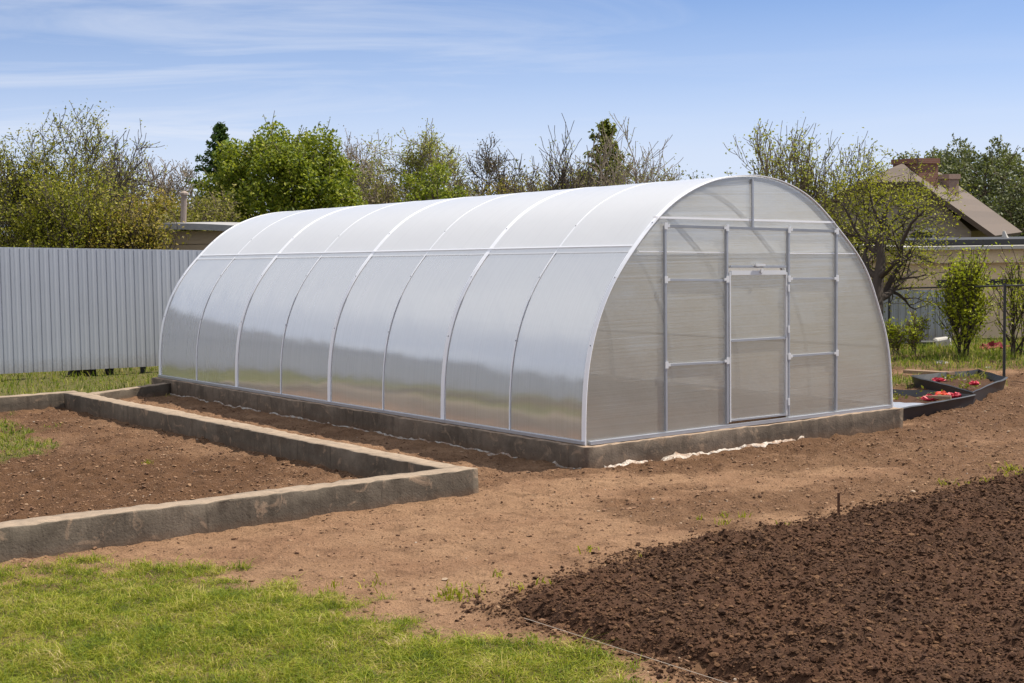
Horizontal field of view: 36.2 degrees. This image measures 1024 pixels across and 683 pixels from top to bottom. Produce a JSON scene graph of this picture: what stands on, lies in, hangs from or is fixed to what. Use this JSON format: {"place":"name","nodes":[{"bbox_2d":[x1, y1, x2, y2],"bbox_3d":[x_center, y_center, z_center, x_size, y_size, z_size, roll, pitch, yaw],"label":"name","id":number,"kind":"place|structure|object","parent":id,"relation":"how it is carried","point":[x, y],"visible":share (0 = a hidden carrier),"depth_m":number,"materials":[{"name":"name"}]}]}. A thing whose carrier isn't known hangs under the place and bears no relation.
{"place":"outdoors","nodes":[
{"label":"outdoors","id":0,"kind":"place"},
{"bbox_2d":[0,366,166,438],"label":"grass","id":1,"kind":"structure","parent":0,"point":[20,376],"depth_m":19.10,"materials":[{"name":"green plant"}]},
{"bbox_2d":[173,173,207,211],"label":"bush","id":2,"kind":"object","parent":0,"point":[190,191],"visible":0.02,"depth_m":39.54,"materials":[{"name":"green plant"}]},
{"bbox_2d":[0,550,668,682],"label":"grass","id":3,"kind":"structure","parent":0,"point":[305,635],"depth_m":6.97,"materials":[{"name":"green plant"}]},
{"bbox_2d":[0,235,1023,682],"bbox_3d":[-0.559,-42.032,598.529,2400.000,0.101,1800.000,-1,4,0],"label":"ground","id":4,"kind":"structure","parent":0,"point":[360,545],"depth_m":10.51,"materials":[{"name":"brown soil"}]},
{"bbox_2d":[0,409,58,461],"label":"grass","id":5,"kind":"structure","parent":4,"relation":"on","point":[29,446],"depth_m":13.68,"materials":[{"name":"green plant"}]},
{"bbox_2d":[0,99,136,247],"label":"leafy tree","id":6,"kind":"object","parent":4,"relation":"on","point":[7,186],"visible":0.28,"depth_m":24.72,"materials":[{"name":"green plant"}]},
{"bbox_2d":[67,370,81,376],"bbox_3d":[-5.616,0.405,20.110,0.205,0.300,0.208,-1,4,0],"label":"post stump","id":7,"kind":"object","parent":4,"relation":"on","point":[74,372],"visible":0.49,"depth_m":20.04,"materials":[{"name":"black"}]},
{"bbox_2d":[0,145,167,248],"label":"leafy tree","id":8,"kind":"object","parent":4,"relation":"on","point":[44,225],"visible":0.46,"depth_m":23.43,"materials":[{"name":"green plant"}]},
{"bbox_2d":[82,369,95,375],"bbox_3d":[-5.451,0.397,20.187,0.193,0.300,0.195,-1,4,0],"label":"post stump","id":9,"kind":"object","parent":4,"relation":"on","point":[90,371],"visible":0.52,"depth_m":20.12,"materials":[{"name":"black"}]},
{"bbox_2d":[36,108,166,222],"bbox_3d":[-7.442,-2.095,27.595,2.746,4.050,1.994,-2,4,-11],"label":"bare tree","id":10,"kind":"object","parent":4,"relation":"on","point":[131,169],"visible":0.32,"depth_m":27.72,"materials":[{"name":"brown plant"}]},
{"bbox_2d":[0,247,202,373],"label":"metal fence","id":11,"kind":"object","parent":4,"relation":"on","point":[65,309],"visible":0.2,"depth_m":19.94,"materials":[{"name":"metal"}]},
{"bbox_2d":[104,368,113,374],"bbox_3d":[-5.227,0.386,20.294,0.133,0.300,0.134,-1,4,0],"label":"post stump","id":12,"kind":"object","parent":4,"relation":"on","point":[108,371],"visible":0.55,"depth_m":20.25,"materials":[{"name":"black"}]},
{"bbox_2d":[85,145,150,215],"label":"bare tree","id":13,"kind":"object","parent":4,"relation":"on","point":[121,169],"visible":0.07,"depth_m":44.09,"materials":[{"name":"brown plant"}]},
{"bbox_2d":[60,175,190,249],"bbox_3d":[-5.992,-1.226,24.415,1.953,2.754,2.233,-1,4,0],"label":"bush","id":14,"kind":"object","parent":4,"relation":"on","point":[138,222],"visible":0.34,"depth_m":23.94,"materials":[{"name":"green plant"}]},
{"bbox_2d":[89,382,170,399],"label":"wall","id":15,"kind":"structure","parent":4,"relation":"on","point":[155,390],"depth_m":17.43,"materials":[{"name":"concrete"}]},
{"bbox_2d":[94,165,230,224],"bbox_3d":[-7.795,-2.167,33.626,3.835,3.339,3.039,-1,4,0],"label":"bush","id":16,"kind":"object","parent":4,"relation":"on","point":[159,202],"visible":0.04,"depth_m":32.95,"materials":[{"name":"green plant"}]},
{"bbox_2d":[136,141,203,206],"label":"bare tree","id":17,"kind":"object","parent":4,"relation":"on","point":[167,188],"visible":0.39,"depth_m":45.87,"materials":[{"name":"grey plant"}]},
{"bbox_2d":[109,191,239,249],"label":"garden shed","id":18,"kind":"structure","parent":4,"relation":"on","point":[199,240],"depth_m":25.42,"materials":[{"name":"brown painted wood boards"},{"name":"pale trim"}]},
{"bbox_2d":[153,182,251,231],"bbox_3d":[-6.019,-1.653,29.880,2.699,2.807,3.143,-4,6,-41],"label":"bush","id":19,"kind":"object","parent":4,"relation":"on","point":[210,212],"visible":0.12,"depth_m":29.78,"materials":[{"name":"green plant"}]},
{"bbox_2d":[188,122,242,210],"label":"conifer","id":20,"kind":"object","parent":4,"relation":"on","point":[219,133],"visible":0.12,"depth_m":43.58,"materials":[{"name":"green plant"}]},
{"bbox_2d":[170,393,260,411],"bbox_3d":[-3.353,0.653,17.043,0.049,0.057,2.500,-4,5,-37],"label":"membrane strip","id":21,"kind":"object","parent":4,"relation":"on","point":[219,402],"visible":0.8,"depth_m":16.74,"materials":[{"name":"grey plastic"}]},
{"bbox_2d":[0,390,478,562],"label":"bed border","id":22,"kind":"object","parent":4,"relation":"on","point":[393,478],"visible":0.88,"depth_m":10.33,"materials":[{"name":"concrete"}]},
{"bbox_2d":[184,110,368,221],"bbox_3d":[-5.033,-2.716,33.909,3.924,4.589,4.038,-1,4,0],"label":"leafy tree","id":23,"kind":"object","parent":4,"relation":"on","point":[295,165],"visible":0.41,"depth_m":33.13,"materials":[{"name":"green plant"}]},
{"bbox_2d":[315,162,404,205],"bbox_3d":[-3.758,-2.523,36.913,2.718,3.447,2.735,-1,4,0],"label":"bush","id":24,"kind":"object","parent":4,"relation":"on","point":[373,201],"visible":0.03,"depth_m":36.52,"materials":[{"name":"green plant"}]},
{"bbox_2d":[338,124,388,198],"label":"bare tree","id":25,"kind":"object","parent":4,"relation":"on","point":[352,155],"visible":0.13,"depth_m":45.80,"materials":[{"name":"grey plant"}]},
{"bbox_2d":[357,169,425,204],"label":"bush","id":26,"kind":"object","parent":4,"relation":"on","point":[394,188],"visible":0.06,"depth_m":40.73,"materials":[{"name":"green plant"}]},
{"bbox_2d":[269,412,517,457],"bbox_3d":[-1.224,0.835,14.240,0.053,0.054,4.150,-4,5,-37],"label":"membrane strip","id":27,"kind":"object","parent":4,"relation":"on","point":[488,453],"visible":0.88,"depth_m":13.84,"materials":[{"name":"grey plastic"}]},
{"bbox_2d":[354,118,477,201],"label":"budding tree","id":28,"kind":"object","parent":4,"relation":"on","point":[421,161],"visible":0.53,"depth_m":41.51,"materials":[{"name":"green plant"}]},
{"bbox_2d":[394,157,469,202],"bbox_3d":[-2.010,-2.693,37.891,2.227,3.634,2.294,-1,4,0],"label":"bush","id":29,"kind":"object","parent":4,"relation":"on","point":[424,195],"visible":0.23,"depth_m":37.68,"materials":[{"name":"green plant"}]},
{"bbox_2d":[428,171,492,198],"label":"bush","id":30,"kind":"object","parent":4,"relation":"on","point":[456,184],"depth_m":39.44,"materials":[{"name":"green plant"}]},
{"bbox_2d":[439,132,528,196],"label":"bare tree","id":31,"kind":"object","parent":4,"relation":"on","point":[488,165],"visible":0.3,"depth_m":41.87,"materials":[{"name":"brown plant"}]},
{"bbox_2d":[464,167,554,196],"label":"bush","id":32,"kind":"object","parent":4,"relation":"on","point":[507,191],"visible":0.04,"depth_m":40.22,"materials":[{"name":"green plant"}]},
{"bbox_2d":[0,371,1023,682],"bbox_3d":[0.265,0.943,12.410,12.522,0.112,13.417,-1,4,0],"label":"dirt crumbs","id":33,"kind":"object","parent":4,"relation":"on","point":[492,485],"visible":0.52,"depth_m":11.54,"materials":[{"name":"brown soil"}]},
{"bbox_2d":[29,390,1023,603],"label":"weeds","id":34,"kind":"object","parent":4,"relation":"on","point":[459,595],"visible":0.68,"depth_m":8.09,"materials":[{"name":"green plant"}]},
{"bbox_2d":[151,377,902,467],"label":"concrete plinth","id":35,"kind":"structure","parent":4,"relation":"on","point":[566,454],"depth_m":13.38,"materials":[{"name":"grey concrete"}]},
{"bbox_2d":[158,175,892,445],"bbox_3d":[-0.329,-0.533,16.112,3.674,2.090,7.772,-4,5,-37],"label":"greenhouse","id":36,"kind":"object","parent":35,"relation":"on","point":[585,316],"visible":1,"depth_m":13.44,"materials":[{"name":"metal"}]},
{"bbox_2d":[728,269,789,421],"bbox_3d":[2.075,0.023,13.114,0.710,1.256,0.038,-4,5,-37],"label":"door","id":37,"kind":"structure","parent":36,"relation":"in","point":[757,299],"depth_m":13.13,"materials":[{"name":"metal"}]},
{"bbox_2d":[503,160,608,192],"bbox_3d":[1.170,-2.571,36.944,3.197,3.409,2.556,-3,5,-26],"label":"bush","id":38,"kind":"object","parent":4,"relation":"on","point":[532,189],"visible":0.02,"depth_m":36.76,"materials":[{"name":"green plant"}]},
{"bbox_2d":[496,114,621,194],"bbox_3d":[0.986,-2.737,33.816,2.766,4.218,3.256,-1,4,0],"label":"bare tree","id":39,"kind":"object","parent":4,"relation":"on","point":[561,180],"visible":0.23,"depth_m":33.31,"materials":[{"name":"brown plant"}]},
{"bbox_2d":[553,461,581,468],"bbox_3d":[0.415,0.967,12.086,0.050,0.056,0.330,-4,5,-37],"label":"membrane strip","id":40,"kind":"object","parent":4,"relation":"on","point":[556,463],"visible":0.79,"depth_m":12.11,"materials":[{"name":"grey plastic"}]},
{"bbox_2d":[575,118,634,185],"bbox_3d":[2.135,-3.179,37.859,2.805,4.448,2.474,-2,4,-19],"label":"conifer","id":41,"kind":"object","parent":4,"relation":"on","point":[607,125],"visible":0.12,"depth_m":37.64,"materials":[{"name":"green plant"}]},
{"bbox_2d":[533,114,682,188],"bbox_3d":[2.479,-2.783,33.742,2.882,4.285,3.707,3,6,43],"label":"bare tree","id":42,"kind":"object","parent":4,"relation":"on","point":[623,180],"visible":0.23,"depth_m":33.65,"materials":[{"name":"brown plant"}]},
{"bbox_2d":[524,618,726,682],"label":"marking string","id":43,"kind":"object","parent":4,"relation":"on","point":[629,651],"visible":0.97,"depth_m":6.69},
{"bbox_2d":[628,159,690,183],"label":"bush","id":44,"kind":"object","parent":4,"relation":"on","point":[667,175],"depth_m":38.70,"materials":[{"name":"green plant"}]},
{"bbox_2d":[604,436,803,467],"bbox_3d":[1.639,0.897,12.700,2.250,0.071,0.114,-4,5,-37],"label":"plastic sheet","id":45,"kind":"object","parent":4,"relation":"on","point":[688,455],"visible":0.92,"depth_m":12.64,"materials":[{"name":"white plastic"}]},
{"bbox_2d":[453,467,1023,682],"bbox_3d":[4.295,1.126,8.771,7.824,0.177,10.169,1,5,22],"label":"tilled soil","id":46,"kind":"structure","parent":4,"relation":"on","point":[764,661],"depth_m":7.44,"materials":[{"name":"brown soil"}]},
{"bbox_2d":[724,112,877,238],"bbox_3d":[4.445,-1.732,23.952,2.466,3.560,2.323,-1,4,0],"label":"budding tree","id":47,"kind":"object","parent":4,"relation":"on","point":[805,177],"visible":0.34,"depth_m":23.78,"materials":[{"name":"green plant"}]},
{"bbox_2d":[837,488,846,514],"bbox_3d":[2.015,1.034,9.557,0.059,0.286,0.018,-1,4,-9],"label":"marker stake","id":48,"kind":"object","parent":4,"relation":"on","point":[838,502],"visible":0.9,"depth_m":9.54,"materials":[{"name":"brown wood"}]},
{"bbox_2d":[819,184,885,284],"bbox_3d":[5.182,-1.378,25.800,1.952,2.563,1.911,2,5,36],"label":"bush","id":49,"kind":"object","parent":4,"relation":"on","point":[857,248],"visible":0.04,"depth_m":25.79,"materials":[{"name":"green plant"}]},
{"bbox_2d":[817,144,977,316],"bbox_3d":[5.365,-1.344,21.894,2.390,3.073,3.475,-2,4,-16],"label":"twisted tree","id":50,"kind":"object","parent":4,"relation":"on","point":[881,271],"visible":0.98,"depth_m":21.94,"materials":[{"name":"green plant"}]},
{"bbox_2d":[884,305,937,358],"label":"shrub","id":51,"kind":"object","parent":4,"relation":"on","point":[897,336],"visible":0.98,"depth_m":21.05,"materials":[{"name":"green plant"}]},
{"bbox_2d":[883,290,952,343],"bbox_3d":[5.420,-0.317,23.413,2.496,0.964,0.120,-2,4,-12],"label":"corrugated fence","id":52,"kind":"object","parent":4,"relation":"on","point":[899,312],"visible":0.13,"depth_m":23.51,"materials":[{"name":"metal"}]},
{"bbox_2d":[917,340,934,347],"bbox_3d":[6.149,0.041,23.072,0.320,0.120,0.200,-1,4,0],"label":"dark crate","id":53,"kind":"object","parent":4,"relation":"on","point":[925,342],"visible":0.46,"depth_m":22.98,"materials":[{"name":"black plastic"}]},
{"bbox_2d":[903,369,954,374],"bbox_3d":[4.845,0.361,18.189,0.120,0.050,0.624,-4,6,-41],"label":"timber board","id":54,"kind":"object","parent":4,"relation":"on","point":[908,371],"visible":0.86,"depth_m":18.20,"materials":[{"name":"brown wood"}]},
{"bbox_2d":[893,385,975,420],"bbox_3d":[3.641,0.593,15.346,1.060,0.236,2.011,3,6,41],"label":"planting trough","id":55,"kind":"object","parent":4,"relation":"on","point":[911,403],"visible":0.34,"depth_m":15.41,"materials":[{"name":"black plastic"}]},
{"bbox_2d":[920,394,938,400],"bbox_3d":[4.133,0.551,15.431,0.166,0.074,0.159,3,6,43],"label":"plastic bag","id":56,"kind":"object","parent":55,"relation":"on","point":[924,398],"visible":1,"depth_m":15.40,"materials":[{"name":"red plastic"}]},
{"bbox_2d":[925,395,951,398],"bbox_3d":[4.189,0.548,15.388,0.253,0.035,0.050,1,5,27],"label":"timber batten","id":57,"kind":"object","parent":55,"relation":"on","point":[939,397],"visible":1,"depth_m":15.36,"materials":[{"name":"brown wood"}]},
{"bbox_2d":[935,391,948,395],"bbox_3d":[4.351,0.525,15.847,0.130,0.060,0.106,-3,5,-31],"label":"plastic bag","id":58,"kind":"object","parent":55,"relation":"on","point":[943,393],"visible":0.69,"depth_m":15.83,"materials":[{"name":"plastic"}]},
{"bbox_2d":[947,392,960,397],"bbox_3d":[4.482,0.542,15.857,0.149,0.060,0.128,-1,4,0],"label":"plastic bag","id":59,"kind":"object","parent":55,"relation":"on","point":[955,395],"visible":0.88,"depth_m":15.83,"materials":[{"name":"red plastic"}]},
{"bbox_2d":[857,237,1023,337],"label":"outbuilding","id":60,"kind":"structure","parent":4,"relation":"on","point":[995,250],"depth_m":24.60,"materials":[{"name":"paint"}]},
{"bbox_2d":[1002,231,1008,237],"bbox_3d":[8.510,-1.804,26.948,0.152,0.204,0.168,0,4,7],"label":"vent pipe","id":61,"kind":"object","parent":60,"relation":"on","point":[1004,235],"visible":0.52,"depth_m":26.92,"materials":[{"name":"white metal"}]},
{"bbox_2d":[933,337,951,346],"bbox_3d":[6.331,0.007,23.039,0.253,0.148,0.232,-1,4,0],"label":"white block","id":62,"kind":"object","parent":4,"relation":"on","point":[945,340],"depth_m":22.94,"materials":[{"name":"white"}]},
{"bbox_2d":[897,143,988,198],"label":"leafy tree","id":63,"kind":"object","parent":4,"relation":"on","point":[939,153],"visible":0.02,"depth_m":55.73,"materials":[{"name":"green plant"}]},
{"bbox_2d":[888,284,1023,376],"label":"pipe trellis","id":64,"kind":"object","parent":4,"relation":"on","point":[1004,286],"visible":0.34,"depth_m":18.36,"materials":[{"name":"metal"}]},
{"bbox_2d":[889,335,1023,387],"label":"grass","id":65,"kind":"structure","parent":4,"relation":"on","point":[991,354],"depth_m":20.88,"materials":[{"name":"green plant"}]},
{"bbox_2d":[911,368,1007,402],"bbox_3d":[4.988,0.469,17.051,0.980,0.199,2.408,-1,4,0],"label":"planting trough","id":66,"kind":"object","parent":4,"relation":"on","point":[993,383],"visible":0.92,"depth_m":17.20,"materials":[{"name":"black plastic"}]},
{"bbox_2d":[932,377,945,381],"bbox_3d":[4.787,0.431,17.595,0.148,0.061,0.129,-4,5,-38],"label":"plastic bag","id":67,"kind":"object","parent":66,"relation":"in","point":[937,379],"visible":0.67,"depth_m":17.57,"materials":[{"name":"red plastic"}]},
{"bbox_2d":[969,380,979,384],"bbox_3d":[4.892,0.439,16.563,0.114,0.053,0.111,1,4,19],"label":"plastic bag","id":68,"kind":"object","parent":66,"relation":"on","point":[976,382],"visible":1,"depth_m":16.55,"materials":[{"name":"red plastic"}]},
{"bbox_2d":[927,239,1006,355],"bbox_3d":[6.145,-0.585,21.248,0.967,1.604,1.271,-1,4,0],"label":"shrub","id":69,"kind":"object","parent":4,"relation":"on","point":[964,305],"visible":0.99,"depth_m":21.09,"materials":[{"name":"green plant"}]},
{"bbox_2d":[926,133,1023,212],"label":"leafy tree","id":70,"kind":"object","parent":4,"relation":"on","point":[956,166],"visible":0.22,"depth_m":50.82,"materials":[{"name":"green plant"}]},
{"bbox_2d":[980,341,1008,350],"bbox_3d":[6.862,0.073,22.173,0.434,0.170,0.324,-1,4,0],"label":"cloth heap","id":71,"kind":"object","parent":4,"relation":"on","point":[992,344],"visible":0.52,"depth_m":22.16,"materials":[{"name":"fabric"}]},
{"bbox_2d":[969,161,1023,236],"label":"leafy tree","id":72,"kind":"object","parent":4,"relation":"on","point":[1012,213],"visible":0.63,"depth_m":45.36,"materials":[{"name":"green plant"}]},
{"bbox_2d":[983,241,1023,355],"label":"shrub","id":73,"kind":"object","parent":4,"relation":"on","point":[1012,294],"visible":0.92,"depth_m":20.97,"materials":[{"name":"green plant"}]},
{"bbox_2d":[0,0,1023,225],"label":"sky","id":74,"kind":"structure","parent":0,"point":[915,74],"materials":[{"name":"blue"}]},
{"bbox_2d":[823,158,1021,241],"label":"house","id":75,"kind":"structure","parent":0,"point":[979,219],"depth_m":34.41,"materials":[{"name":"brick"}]},
{"bbox_2d":[908,228,935,237],"bbox_3d":[8.858,-2.220,33.891,0.618,0.449,0.087,-1,4,0],"label":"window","id":76,"kind":"structure","parent":75,"relation":"in","point":[926,236],"depth_m":33.87,"materials":[{"name":"grey glass"}]}
]}

